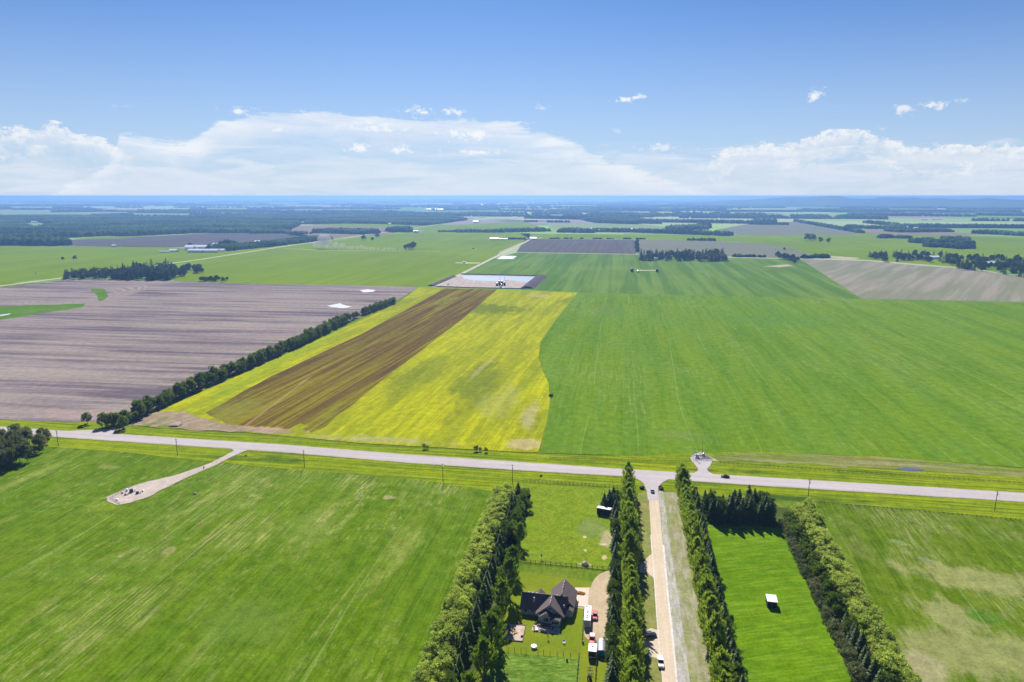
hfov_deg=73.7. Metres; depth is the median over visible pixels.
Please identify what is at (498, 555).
spruce
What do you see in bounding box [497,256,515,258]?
pond
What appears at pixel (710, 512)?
spruce
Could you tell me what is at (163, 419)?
bare dirt
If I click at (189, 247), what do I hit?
barn
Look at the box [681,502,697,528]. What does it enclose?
poplar
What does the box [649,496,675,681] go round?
gravel lane
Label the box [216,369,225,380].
belt tree
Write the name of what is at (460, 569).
willow
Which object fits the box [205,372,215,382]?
belt tree
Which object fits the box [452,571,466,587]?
willow
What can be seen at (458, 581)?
willow
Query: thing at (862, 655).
spruce
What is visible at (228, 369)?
belt tree
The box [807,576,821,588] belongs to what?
grey shrub
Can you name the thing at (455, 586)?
willow
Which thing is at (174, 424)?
dirt mound
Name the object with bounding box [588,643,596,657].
cargo trailer
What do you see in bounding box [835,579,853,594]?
willow
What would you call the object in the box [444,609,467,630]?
willow
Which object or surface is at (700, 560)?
poplar
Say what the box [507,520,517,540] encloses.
ash tree
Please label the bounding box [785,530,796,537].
grey shrub
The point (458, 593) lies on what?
willow
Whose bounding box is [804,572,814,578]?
grey shrub
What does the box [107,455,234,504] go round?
well pad
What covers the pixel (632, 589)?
poplar
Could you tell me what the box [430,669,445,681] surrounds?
willow
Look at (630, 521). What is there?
poplar
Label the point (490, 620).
cottonwood
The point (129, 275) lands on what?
conifer
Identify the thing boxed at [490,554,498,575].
spruce
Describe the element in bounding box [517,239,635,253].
ploughed field
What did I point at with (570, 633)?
lawn
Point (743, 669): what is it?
pine
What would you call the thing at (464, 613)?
willow
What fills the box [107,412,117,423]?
belt tree
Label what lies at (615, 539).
spruce
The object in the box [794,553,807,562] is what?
grey shrub
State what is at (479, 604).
spruce
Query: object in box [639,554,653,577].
lane entrance
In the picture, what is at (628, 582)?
poplar
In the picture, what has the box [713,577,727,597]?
pine
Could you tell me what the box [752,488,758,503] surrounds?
spruce
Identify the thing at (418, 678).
willow
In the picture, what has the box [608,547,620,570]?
spruce
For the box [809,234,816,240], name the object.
leafy tree
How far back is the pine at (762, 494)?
347.36 m
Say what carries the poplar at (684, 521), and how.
on the grass ground at (583, 574)
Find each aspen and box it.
[0,428,6,435]
[0,450,8,469]
[2,439,14,447]
[3,430,16,439]
[4,447,18,466]
[6,423,19,432]
[6,432,21,443]
[7,434,22,443]
[13,445,27,462]
[19,440,33,460]
[20,427,32,438]
[30,432,46,450]
[35,428,51,439]
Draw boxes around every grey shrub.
[777,518,785,525]
[783,527,791,536]
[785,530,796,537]
[787,538,799,547]
[791,544,802,554]
[791,549,802,558]
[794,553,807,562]
[795,558,806,564]
[799,564,812,574]
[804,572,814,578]
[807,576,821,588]
[808,581,822,592]
[811,589,824,598]
[814,595,824,601]
[816,600,826,609]
[820,606,832,620]
[823,615,838,624]
[824,617,844,631]
[829,627,843,635]
[831,631,847,641]
[836,638,850,648]
[839,642,853,650]
[840,646,857,660]
[843,656,858,666]
[846,661,864,676]
[849,666,868,681]
[852,677,868,681]
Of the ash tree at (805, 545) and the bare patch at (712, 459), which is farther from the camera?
the bare patch at (712, 459)
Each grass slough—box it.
[0,303,86,319]
[91,288,107,300]
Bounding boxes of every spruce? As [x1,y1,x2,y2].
[451,665,460,681]
[455,654,464,678]
[456,631,472,662]
[460,651,468,670]
[465,616,477,645]
[467,632,473,652]
[472,601,484,632]
[474,596,485,619]
[478,581,490,610]
[480,570,492,590]
[480,575,492,601]
[488,562,495,583]
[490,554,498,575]
[495,528,506,548]
[495,533,505,554]
[495,549,501,565]
[507,493,514,511]
[599,493,608,506]
[602,657,619,681]
[604,602,621,629]
[604,650,619,677]
[605,591,620,617]
[606,489,612,507]
[606,565,621,590]
[607,613,619,636]
[607,665,617,681]
[608,499,620,520]
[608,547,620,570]
[609,527,620,547]
[609,533,619,551]
[610,507,619,529]
[695,495,701,509]
[700,514,706,526]
[701,490,708,513]
[702,521,708,533]
[705,498,717,521]
[706,542,712,552]
[708,550,718,570]
[709,555,717,574]
[710,500,723,525]
[715,584,723,601]
[718,593,722,603]
[721,600,729,622]
[721,609,728,623]
[723,493,737,525]
[725,624,732,638]
[725,634,731,648]
[728,637,736,652]
[732,495,739,519]
[732,648,745,681]
[733,506,742,525]
[735,489,741,505]
[737,497,746,524]
[740,674,745,681]
[743,485,751,497]
[746,495,757,525]
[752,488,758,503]
[753,502,766,526]
[758,494,768,518]
[758,501,772,526]
[764,499,777,527]
[840,610,849,633]
[846,623,856,641]
[849,625,859,646]
[853,631,868,660]
[857,645,868,664]
[860,650,870,673]
[866,657,878,681]
[874,667,883,681]
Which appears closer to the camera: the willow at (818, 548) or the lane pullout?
the lane pullout
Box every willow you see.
[408,669,430,681]
[409,661,433,680]
[417,659,434,675]
[420,639,443,658]
[420,652,435,669]
[428,658,447,681]
[429,635,444,656]
[430,617,448,637]
[430,626,445,640]
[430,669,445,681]
[433,650,453,670]
[436,616,448,625]
[436,642,457,666]
[438,609,449,626]
[439,622,461,650]
[439,641,456,655]
[441,593,457,609]
[441,603,453,617]
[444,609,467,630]
[445,618,466,644]
[447,589,460,604]
[448,578,463,595]
[449,583,465,593]
[450,607,468,620]
[451,597,472,617]
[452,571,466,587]
[454,567,471,580]
[456,561,472,571]
[457,594,473,614]
[458,558,470,568]
[459,591,473,604]
[461,586,474,595]
[462,582,477,594]
[463,548,475,558]
[463,552,473,560]
[463,564,483,585]
[464,570,481,589]
[465,543,478,554]
[467,540,478,549]
[469,534,484,547]
[471,531,483,538]
[471,554,489,572]
[472,526,485,535]
[472,557,486,575]
[474,548,491,561]
[475,521,489,527]
[476,541,492,553]
[476,551,489,570]
[478,512,490,520]
[480,516,489,522]
[480,539,494,553]
[481,507,494,516]
[484,520,500,537]
[484,534,495,548]
[485,529,497,541]
[486,496,495,508]
[488,512,503,522]
[489,502,505,516]
[489,506,504,518]
[491,487,502,496]
[492,484,503,492]
[494,497,507,512]
[496,491,508,504]
[498,487,510,495]
[501,483,513,496]
[789,502,799,510]
[791,504,806,516]
[795,508,810,519]
[796,513,814,524]
[801,496,815,508]
[803,522,816,530]
[803,524,820,537]
[808,508,817,517]
[808,528,824,546]
[808,536,829,549]
[813,513,824,526]
[814,545,831,556]
[815,520,826,527]
[818,550,834,562]
[820,554,833,569]
[823,534,837,549]
[824,556,843,574]
[826,541,841,552]
[827,567,843,578]
[831,571,845,581]
[832,550,846,562]
[834,575,853,589]
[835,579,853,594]
[840,563,851,574]
[840,586,857,604]
[841,565,854,574]
[842,596,856,609]
[844,571,857,583]
[847,574,864,590]
[847,600,865,612]
[848,603,864,620]
[850,582,866,596]
[850,610,870,627]
[856,593,873,605]
[857,615,878,634]
[859,625,883,648]
[863,602,876,615]
[865,604,883,619]
[865,634,885,650]
[868,643,881,658]
[870,614,885,633]
[870,644,896,666]
[874,650,902,680]
[875,621,892,639]
[880,628,895,641]
[881,637,898,652]
[881,662,907,680]
[885,644,902,659]
[891,677,907,681]
[894,653,906,670]
[894,659,911,677]
[903,666,922,681]
[905,676,919,681]
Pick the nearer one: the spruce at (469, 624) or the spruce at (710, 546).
the spruce at (469, 624)
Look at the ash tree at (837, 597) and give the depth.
266.01 m
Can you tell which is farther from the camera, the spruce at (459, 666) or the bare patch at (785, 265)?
the bare patch at (785, 265)
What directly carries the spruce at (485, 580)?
on the belt floor at (471, 665)
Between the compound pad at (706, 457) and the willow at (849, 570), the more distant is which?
the compound pad at (706, 457)
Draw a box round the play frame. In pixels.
[502,623,517,634]
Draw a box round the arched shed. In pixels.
[596,638,606,655]
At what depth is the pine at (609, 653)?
233.85 m
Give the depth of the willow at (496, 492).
361.04 m
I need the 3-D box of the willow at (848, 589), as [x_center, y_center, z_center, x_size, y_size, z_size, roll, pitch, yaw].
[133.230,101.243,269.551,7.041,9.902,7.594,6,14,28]
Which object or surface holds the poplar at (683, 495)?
on the grass ground at (583, 574)
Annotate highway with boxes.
[0,221,459,285]
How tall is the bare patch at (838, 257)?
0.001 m
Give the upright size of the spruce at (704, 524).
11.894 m
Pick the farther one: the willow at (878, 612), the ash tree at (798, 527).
the ash tree at (798, 527)
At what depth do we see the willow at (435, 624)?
248.06 m
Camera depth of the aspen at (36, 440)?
434.77 m
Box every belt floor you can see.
[427,494,530,676]
[775,507,912,681]
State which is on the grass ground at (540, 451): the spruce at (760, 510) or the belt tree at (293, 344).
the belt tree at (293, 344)
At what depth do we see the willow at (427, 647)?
236.32 m
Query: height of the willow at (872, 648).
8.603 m
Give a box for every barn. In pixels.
[184,245,211,248]
[185,246,195,249]
[187,249,219,251]
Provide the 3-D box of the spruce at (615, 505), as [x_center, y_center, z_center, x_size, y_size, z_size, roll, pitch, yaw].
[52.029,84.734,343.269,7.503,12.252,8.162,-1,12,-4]
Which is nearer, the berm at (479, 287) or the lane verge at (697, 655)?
the lane verge at (697, 655)
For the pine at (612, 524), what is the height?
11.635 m
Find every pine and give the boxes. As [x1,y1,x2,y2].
[444,669,457,681]
[466,612,480,628]
[472,590,486,609]
[490,554,499,565]
[493,544,505,558]
[497,520,511,540]
[603,628,622,650]
[604,626,620,644]
[604,645,620,665]
[605,619,620,634]
[606,579,619,595]
[606,588,621,606]
[607,603,619,617]
[609,518,620,534]
[609,560,620,574]
[610,491,619,505]
[691,486,701,498]
[694,496,703,511]
[697,511,705,520]
[702,490,719,513]
[708,494,721,509]
[709,566,719,577]
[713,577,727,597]
[715,497,729,517]
[724,505,735,523]
[724,617,737,639]
[731,661,748,681]
[745,494,756,507]
[747,508,759,522]
[754,501,764,510]
[755,490,770,500]
[768,497,777,513]
[842,614,860,633]
[872,670,893,681]
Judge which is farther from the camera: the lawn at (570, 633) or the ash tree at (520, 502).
the ash tree at (520, 502)
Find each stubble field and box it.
[291,226,420,237]
[639,240,810,257]
[718,222,859,234]
[801,259,1023,301]
[863,229,986,234]
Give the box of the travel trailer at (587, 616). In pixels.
[584,605,591,626]
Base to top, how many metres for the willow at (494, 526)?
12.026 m
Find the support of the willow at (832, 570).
on the belt floor at (780, 512)
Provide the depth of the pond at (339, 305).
1006.86 m
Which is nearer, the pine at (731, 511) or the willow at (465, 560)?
the willow at (465, 560)
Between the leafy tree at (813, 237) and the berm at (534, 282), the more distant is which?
the leafy tree at (813, 237)
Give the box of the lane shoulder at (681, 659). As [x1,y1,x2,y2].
[659,491,689,681]
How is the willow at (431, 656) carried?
on the belt floor at (471, 665)
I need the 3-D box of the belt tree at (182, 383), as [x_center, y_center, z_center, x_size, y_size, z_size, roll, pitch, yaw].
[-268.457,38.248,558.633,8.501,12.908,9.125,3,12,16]
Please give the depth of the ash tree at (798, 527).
319.77 m
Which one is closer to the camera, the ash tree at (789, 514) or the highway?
the ash tree at (789, 514)
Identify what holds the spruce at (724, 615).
on the ground at (843, 222)
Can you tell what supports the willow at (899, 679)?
on the belt floor at (780, 512)
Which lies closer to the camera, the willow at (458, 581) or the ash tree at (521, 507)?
the willow at (458, 581)
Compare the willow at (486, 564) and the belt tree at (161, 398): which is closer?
the willow at (486, 564)
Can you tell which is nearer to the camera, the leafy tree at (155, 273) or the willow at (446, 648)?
the willow at (446, 648)
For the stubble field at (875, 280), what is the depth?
1302.13 m
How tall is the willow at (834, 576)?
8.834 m
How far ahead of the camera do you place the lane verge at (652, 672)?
285.40 m
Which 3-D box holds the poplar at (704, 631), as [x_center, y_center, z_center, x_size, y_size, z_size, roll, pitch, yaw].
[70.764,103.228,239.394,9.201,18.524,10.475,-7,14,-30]
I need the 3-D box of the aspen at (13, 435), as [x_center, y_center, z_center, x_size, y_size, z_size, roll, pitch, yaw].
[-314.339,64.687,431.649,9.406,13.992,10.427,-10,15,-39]
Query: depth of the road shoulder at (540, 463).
411.77 m
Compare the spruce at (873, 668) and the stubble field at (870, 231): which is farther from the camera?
the stubble field at (870, 231)
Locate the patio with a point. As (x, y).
(550, 630)
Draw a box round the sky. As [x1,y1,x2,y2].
[0,0,1023,196]
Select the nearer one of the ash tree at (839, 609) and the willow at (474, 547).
the ash tree at (839, 609)
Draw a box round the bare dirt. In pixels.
[130,411,298,433]
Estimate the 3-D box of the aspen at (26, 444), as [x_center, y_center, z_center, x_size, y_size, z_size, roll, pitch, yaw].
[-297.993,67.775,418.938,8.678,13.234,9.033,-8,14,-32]
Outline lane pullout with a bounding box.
[643,628,659,658]
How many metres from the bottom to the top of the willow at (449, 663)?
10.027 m
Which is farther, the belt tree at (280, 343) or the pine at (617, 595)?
the belt tree at (280, 343)
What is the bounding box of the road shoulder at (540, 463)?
[0,426,1023,501]
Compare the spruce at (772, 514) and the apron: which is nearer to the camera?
the apron
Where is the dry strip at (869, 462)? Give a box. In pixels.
[711,452,1023,476]
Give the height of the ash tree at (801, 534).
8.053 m
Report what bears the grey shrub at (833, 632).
on the ground at (843, 222)
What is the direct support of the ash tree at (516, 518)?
on the pasture
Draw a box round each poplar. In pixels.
[616,622,644,655]
[617,531,640,563]
[617,626,649,667]
[618,500,638,526]
[618,656,644,681]
[619,481,638,505]
[619,506,639,538]
[619,619,639,640]
[619,654,643,680]
[619,665,647,681]
[620,461,635,481]
[620,473,634,491]
[620,487,637,509]
[620,513,640,538]
[620,554,636,574]
[620,581,647,615]
[621,527,641,556]
[621,546,636,567]
[621,552,639,573]
[621,595,640,624]
[621,600,642,621]
[621,606,643,636]
[621,650,643,677]
[622,466,635,488]
[622,564,639,585]
[623,496,636,508]
[623,569,639,587]
[623,577,640,595]
[624,476,636,493]
[675,463,690,474]
[675,466,691,494]
[677,477,691,494]
[678,484,693,503]
[678,490,695,512]
[679,499,688,515]
[681,494,693,507]
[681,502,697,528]
[681,510,698,534]
[682,500,697,518]
[683,511,701,540]
[683,515,702,538]
[685,527,692,544]
[686,521,707,548]
[686,535,703,563]
[688,545,706,572]
[691,554,710,585]
[692,548,710,575]
[692,563,710,591]
[694,566,717,590]
[694,573,716,599]
[695,575,718,601]
[696,590,712,622]
[696,595,723,629]
[701,610,726,648]
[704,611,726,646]
[705,630,728,664]
[708,647,737,678]
[709,645,722,665]
[710,660,736,681]
[711,668,734,681]
[720,677,734,681]
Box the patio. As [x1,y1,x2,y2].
[532,625,559,633]
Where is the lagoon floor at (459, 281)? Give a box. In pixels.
[439,275,534,287]
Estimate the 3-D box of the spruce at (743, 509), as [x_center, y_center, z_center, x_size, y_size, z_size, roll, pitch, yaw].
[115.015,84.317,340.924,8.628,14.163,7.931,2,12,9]
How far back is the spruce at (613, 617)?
252.46 m
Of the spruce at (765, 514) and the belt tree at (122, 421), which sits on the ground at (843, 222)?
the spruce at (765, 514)
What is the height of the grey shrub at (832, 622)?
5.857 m
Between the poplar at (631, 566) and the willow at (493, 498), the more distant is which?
the willow at (493, 498)
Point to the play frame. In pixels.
(511, 626)
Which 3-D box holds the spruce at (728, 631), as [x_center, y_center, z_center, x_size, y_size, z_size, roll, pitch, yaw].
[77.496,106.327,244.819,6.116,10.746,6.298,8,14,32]
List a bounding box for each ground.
[0,197,1023,301]
[0,283,1023,491]
[485,490,877,609]
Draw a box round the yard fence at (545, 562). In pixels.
[522,559,605,568]
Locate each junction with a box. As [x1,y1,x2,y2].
[60,427,115,435]
[224,447,249,456]
[634,471,674,499]
[690,454,716,475]
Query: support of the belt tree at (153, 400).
on the grass ground at (540, 451)
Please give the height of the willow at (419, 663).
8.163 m
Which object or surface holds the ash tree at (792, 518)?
on the belt floor at (780, 512)
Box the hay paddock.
[704,520,852,681]
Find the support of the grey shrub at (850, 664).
on the ground at (843, 222)
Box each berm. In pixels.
[428,275,455,285]
[434,286,525,288]
[461,273,536,275]
[521,275,547,288]
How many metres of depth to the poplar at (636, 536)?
296.91 m
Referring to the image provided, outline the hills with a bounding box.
[618,196,1023,207]
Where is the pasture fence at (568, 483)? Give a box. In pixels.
[526,479,615,486]
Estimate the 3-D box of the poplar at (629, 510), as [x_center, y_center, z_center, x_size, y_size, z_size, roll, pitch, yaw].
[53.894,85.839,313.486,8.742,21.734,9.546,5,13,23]
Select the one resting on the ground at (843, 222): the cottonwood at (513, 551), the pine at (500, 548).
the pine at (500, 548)
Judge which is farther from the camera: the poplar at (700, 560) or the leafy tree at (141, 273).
the leafy tree at (141, 273)
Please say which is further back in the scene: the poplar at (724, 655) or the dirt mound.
the dirt mound
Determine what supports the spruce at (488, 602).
on the belt floor at (471, 665)
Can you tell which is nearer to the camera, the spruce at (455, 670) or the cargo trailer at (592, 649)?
the spruce at (455, 670)
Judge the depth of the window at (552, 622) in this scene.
258.15 m
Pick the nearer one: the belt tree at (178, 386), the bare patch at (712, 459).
the bare patch at (712, 459)
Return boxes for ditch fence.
[553,457,686,462]
[724,462,1019,483]
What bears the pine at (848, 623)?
on the ground at (843, 222)
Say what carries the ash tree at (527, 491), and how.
on the pasture
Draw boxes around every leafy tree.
[70,271,78,277]
[86,272,93,276]
[94,271,101,278]
[101,272,108,278]
[118,272,127,279]
[136,270,145,277]
[151,270,158,278]
[161,269,170,277]
[169,268,177,276]
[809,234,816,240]
[900,253,905,259]
[960,262,967,268]
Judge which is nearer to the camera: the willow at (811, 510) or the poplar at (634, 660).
the poplar at (634, 660)
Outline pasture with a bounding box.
[498,484,622,569]
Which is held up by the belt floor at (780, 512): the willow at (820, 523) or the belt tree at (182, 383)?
the willow at (820, 523)
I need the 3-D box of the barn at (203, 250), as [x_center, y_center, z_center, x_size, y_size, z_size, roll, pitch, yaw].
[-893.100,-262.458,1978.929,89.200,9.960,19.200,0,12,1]
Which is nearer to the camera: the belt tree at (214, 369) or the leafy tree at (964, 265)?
the belt tree at (214, 369)
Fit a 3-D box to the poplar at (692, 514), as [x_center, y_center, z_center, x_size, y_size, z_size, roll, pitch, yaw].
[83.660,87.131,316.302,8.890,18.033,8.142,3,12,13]
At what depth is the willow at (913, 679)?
220.44 m
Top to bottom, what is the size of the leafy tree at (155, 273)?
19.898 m
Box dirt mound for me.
[168,422,182,426]
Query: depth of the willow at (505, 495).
351.49 m
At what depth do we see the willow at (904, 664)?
229.06 m
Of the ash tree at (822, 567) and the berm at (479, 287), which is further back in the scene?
the berm at (479, 287)
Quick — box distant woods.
[0,199,1023,258]
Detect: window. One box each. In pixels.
[543,617,548,621]
[551,621,558,624]
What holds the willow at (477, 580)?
on the belt floor at (471, 665)
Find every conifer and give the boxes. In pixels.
[127,268,134,279]
[145,266,149,279]
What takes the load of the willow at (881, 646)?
on the belt floor at (780, 512)
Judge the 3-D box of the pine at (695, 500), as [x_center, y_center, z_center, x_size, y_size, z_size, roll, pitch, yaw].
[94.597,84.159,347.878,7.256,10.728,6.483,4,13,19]
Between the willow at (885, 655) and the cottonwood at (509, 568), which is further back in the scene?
the cottonwood at (509, 568)
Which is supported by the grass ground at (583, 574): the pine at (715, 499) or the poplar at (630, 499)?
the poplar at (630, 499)
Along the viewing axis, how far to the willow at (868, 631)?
243.86 m
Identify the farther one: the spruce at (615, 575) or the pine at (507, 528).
the pine at (507, 528)
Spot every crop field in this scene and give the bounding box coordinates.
[0,209,188,215]
[0,246,232,283]
[0,447,490,681]
[37,237,344,279]
[80,235,156,238]
[173,248,499,286]
[285,231,529,250]
[310,222,551,230]
[468,253,861,298]
[523,234,748,241]
[539,293,1023,466]
[546,223,712,233]
[741,232,1023,271]
[819,502,1023,681]
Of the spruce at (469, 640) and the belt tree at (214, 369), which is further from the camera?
the belt tree at (214, 369)
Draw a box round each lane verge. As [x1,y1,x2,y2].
[636,492,661,681]
[658,492,711,681]
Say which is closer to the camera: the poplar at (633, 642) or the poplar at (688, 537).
the poplar at (633, 642)
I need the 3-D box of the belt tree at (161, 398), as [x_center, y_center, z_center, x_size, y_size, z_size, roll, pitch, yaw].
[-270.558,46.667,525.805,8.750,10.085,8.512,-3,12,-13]
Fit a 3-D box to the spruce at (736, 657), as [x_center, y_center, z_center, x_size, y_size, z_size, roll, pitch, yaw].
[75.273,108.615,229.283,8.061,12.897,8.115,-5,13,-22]
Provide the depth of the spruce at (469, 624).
247.58 m
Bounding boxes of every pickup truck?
[589,633,594,642]
[657,655,664,667]
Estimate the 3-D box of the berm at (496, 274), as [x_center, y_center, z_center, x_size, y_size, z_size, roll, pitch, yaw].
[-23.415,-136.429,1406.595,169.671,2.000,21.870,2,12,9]
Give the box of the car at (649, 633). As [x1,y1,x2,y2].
[643,630,656,637]
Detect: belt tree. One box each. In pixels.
[80,412,91,423]
[96,412,105,426]
[100,413,109,426]
[104,415,115,425]
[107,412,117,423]
[116,415,128,427]
[120,410,131,421]
[130,400,138,412]
[131,411,139,420]
[135,403,146,414]
[136,408,144,417]
[142,395,153,403]
[143,400,153,410]
[151,398,156,407]
[155,395,166,405]
[159,393,167,405]
[163,391,172,402]
[165,390,174,399]
[173,382,183,395]
[179,381,188,390]
[179,386,186,395]
[186,377,194,392]
[190,379,196,389]
[193,372,205,388]
[194,377,202,389]
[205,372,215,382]
[208,365,218,375]
[210,373,218,380]
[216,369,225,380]
[222,363,231,374]
[229,362,236,371]
[233,362,240,371]
[239,357,248,365]
[239,360,245,370]
[247,355,255,364]
[258,351,264,361]
[266,347,271,357]
[274,344,281,355]
[276,340,284,353]
[287,339,295,348]
[307,330,312,338]
[322,323,328,333]
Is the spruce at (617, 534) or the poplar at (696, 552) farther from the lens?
the spruce at (617, 534)
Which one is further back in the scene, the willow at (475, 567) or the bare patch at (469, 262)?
the bare patch at (469, 262)
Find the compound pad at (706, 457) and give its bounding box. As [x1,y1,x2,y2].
[698,455,711,459]
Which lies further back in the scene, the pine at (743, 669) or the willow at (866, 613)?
the willow at (866, 613)
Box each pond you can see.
[328,303,350,307]
[360,289,374,291]
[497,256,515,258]
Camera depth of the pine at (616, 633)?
244.59 m
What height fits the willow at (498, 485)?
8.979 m
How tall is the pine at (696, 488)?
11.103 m
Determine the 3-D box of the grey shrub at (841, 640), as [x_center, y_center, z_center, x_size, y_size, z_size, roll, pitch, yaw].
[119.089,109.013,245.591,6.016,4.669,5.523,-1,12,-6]
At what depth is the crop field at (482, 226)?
3761.46 m
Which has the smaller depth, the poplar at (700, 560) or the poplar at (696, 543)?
the poplar at (700, 560)
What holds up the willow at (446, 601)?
on the belt floor at (471, 665)
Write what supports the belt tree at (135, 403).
on the grass ground at (540, 451)
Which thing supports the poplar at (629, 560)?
on the grass ground at (583, 574)
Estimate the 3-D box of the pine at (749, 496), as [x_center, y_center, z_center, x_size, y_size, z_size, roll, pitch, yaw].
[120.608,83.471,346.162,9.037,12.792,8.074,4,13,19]
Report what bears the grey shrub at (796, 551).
on the ground at (843, 222)
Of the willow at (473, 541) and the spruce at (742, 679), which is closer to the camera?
the spruce at (742, 679)
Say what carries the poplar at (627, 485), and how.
on the grass ground at (583, 574)
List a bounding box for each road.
[0,427,1023,500]
[432,237,541,286]
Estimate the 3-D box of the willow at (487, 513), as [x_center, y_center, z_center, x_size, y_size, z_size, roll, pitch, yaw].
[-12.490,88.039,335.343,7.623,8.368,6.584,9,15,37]
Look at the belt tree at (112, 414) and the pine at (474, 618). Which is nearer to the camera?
the pine at (474, 618)
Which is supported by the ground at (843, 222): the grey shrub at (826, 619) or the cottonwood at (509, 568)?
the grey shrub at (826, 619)
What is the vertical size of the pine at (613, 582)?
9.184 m
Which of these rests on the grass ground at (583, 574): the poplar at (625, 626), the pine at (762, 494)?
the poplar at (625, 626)
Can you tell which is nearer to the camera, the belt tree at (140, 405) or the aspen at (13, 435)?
the aspen at (13, 435)
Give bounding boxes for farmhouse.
[520,579,577,627]
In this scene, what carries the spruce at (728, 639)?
on the ground at (843, 222)
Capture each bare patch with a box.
[455,262,479,263]
[690,452,717,460]
[765,264,791,266]
[830,256,857,258]
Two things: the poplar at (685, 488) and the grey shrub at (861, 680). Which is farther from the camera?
the poplar at (685, 488)
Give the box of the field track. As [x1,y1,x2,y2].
[114,415,150,430]
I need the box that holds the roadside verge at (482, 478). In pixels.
[0,420,1023,519]
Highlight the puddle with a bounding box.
[898,467,923,470]
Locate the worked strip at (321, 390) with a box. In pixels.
[206,288,496,432]
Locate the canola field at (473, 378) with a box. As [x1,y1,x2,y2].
[155,288,576,451]
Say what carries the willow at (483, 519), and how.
on the belt floor at (471, 665)
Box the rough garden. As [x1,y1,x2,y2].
[480,652,579,681]
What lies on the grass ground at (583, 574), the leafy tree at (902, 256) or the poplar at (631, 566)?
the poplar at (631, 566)
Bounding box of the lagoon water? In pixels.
[462,276,533,282]
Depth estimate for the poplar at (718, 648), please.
227.45 m
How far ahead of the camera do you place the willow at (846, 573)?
282.00 m
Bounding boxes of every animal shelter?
[597,506,611,515]
[765,594,777,608]
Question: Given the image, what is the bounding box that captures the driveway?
[575,570,613,640]
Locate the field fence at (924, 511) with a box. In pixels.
[824,502,1023,520]
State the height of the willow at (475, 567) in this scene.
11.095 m
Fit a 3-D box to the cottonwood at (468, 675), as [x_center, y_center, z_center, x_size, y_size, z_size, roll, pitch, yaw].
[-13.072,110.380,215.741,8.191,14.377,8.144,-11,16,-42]
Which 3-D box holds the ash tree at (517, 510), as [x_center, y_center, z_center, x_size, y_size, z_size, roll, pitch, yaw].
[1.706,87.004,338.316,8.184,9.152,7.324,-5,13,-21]
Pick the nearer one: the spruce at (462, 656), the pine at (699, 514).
the spruce at (462, 656)
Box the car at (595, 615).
[592,610,597,619]
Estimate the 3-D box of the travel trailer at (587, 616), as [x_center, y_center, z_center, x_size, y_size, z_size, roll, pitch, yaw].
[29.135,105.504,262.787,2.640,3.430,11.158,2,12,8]
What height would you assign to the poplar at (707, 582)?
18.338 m
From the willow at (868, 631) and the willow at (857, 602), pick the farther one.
the willow at (857, 602)
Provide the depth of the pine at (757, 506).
341.96 m
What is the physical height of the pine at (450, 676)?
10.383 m
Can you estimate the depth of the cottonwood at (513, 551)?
291.80 m
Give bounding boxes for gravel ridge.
[650,535,662,681]
[662,545,677,681]
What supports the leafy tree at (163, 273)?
on the ground at (843, 222)
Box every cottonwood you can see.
[456,669,480,681]
[469,635,497,681]
[477,610,507,654]
[486,606,506,632]
[490,577,513,615]
[495,556,520,587]
[504,544,522,566]
[513,521,526,545]
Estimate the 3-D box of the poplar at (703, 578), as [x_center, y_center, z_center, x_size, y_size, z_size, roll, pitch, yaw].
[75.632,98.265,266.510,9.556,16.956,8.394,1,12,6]
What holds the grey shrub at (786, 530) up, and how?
on the ground at (843, 222)
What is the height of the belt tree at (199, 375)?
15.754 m
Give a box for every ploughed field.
[0,279,417,421]
[61,233,309,246]
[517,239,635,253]
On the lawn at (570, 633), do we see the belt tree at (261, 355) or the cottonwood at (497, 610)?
the cottonwood at (497, 610)
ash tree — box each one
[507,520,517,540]
[509,508,522,520]
[510,511,523,522]
[511,504,525,515]
[514,498,524,504]
[516,493,527,506]
[520,487,529,496]
[526,499,532,508]
[785,511,797,521]
[787,514,800,524]
[790,523,805,540]
[796,531,810,541]
[799,537,810,547]
[801,542,813,551]
[802,548,811,561]
[807,551,819,560]
[808,558,820,565]
[808,561,827,575]
[812,564,827,577]
[817,571,830,581]
[820,578,837,595]
[824,591,845,607]
[830,601,846,618]
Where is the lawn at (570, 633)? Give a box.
[476,571,623,681]
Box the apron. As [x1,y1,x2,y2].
[575,587,588,606]
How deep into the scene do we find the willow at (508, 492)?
358.84 m
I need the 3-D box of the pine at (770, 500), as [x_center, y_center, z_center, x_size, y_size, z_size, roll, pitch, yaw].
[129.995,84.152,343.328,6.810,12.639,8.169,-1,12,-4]
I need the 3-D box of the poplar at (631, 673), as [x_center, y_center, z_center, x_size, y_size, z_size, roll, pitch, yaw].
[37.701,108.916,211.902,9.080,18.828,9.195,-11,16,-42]
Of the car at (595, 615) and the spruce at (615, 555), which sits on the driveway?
the car at (595, 615)
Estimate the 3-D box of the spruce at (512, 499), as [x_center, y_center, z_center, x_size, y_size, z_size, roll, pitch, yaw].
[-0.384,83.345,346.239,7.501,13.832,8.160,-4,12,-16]
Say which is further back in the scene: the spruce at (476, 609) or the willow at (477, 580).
the willow at (477, 580)
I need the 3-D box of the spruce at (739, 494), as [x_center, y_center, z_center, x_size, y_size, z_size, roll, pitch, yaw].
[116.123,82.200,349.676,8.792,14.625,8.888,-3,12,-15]
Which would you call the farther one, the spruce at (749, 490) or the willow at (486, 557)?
the spruce at (749, 490)
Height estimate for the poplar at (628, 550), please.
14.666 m
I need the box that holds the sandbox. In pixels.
[503,623,525,641]

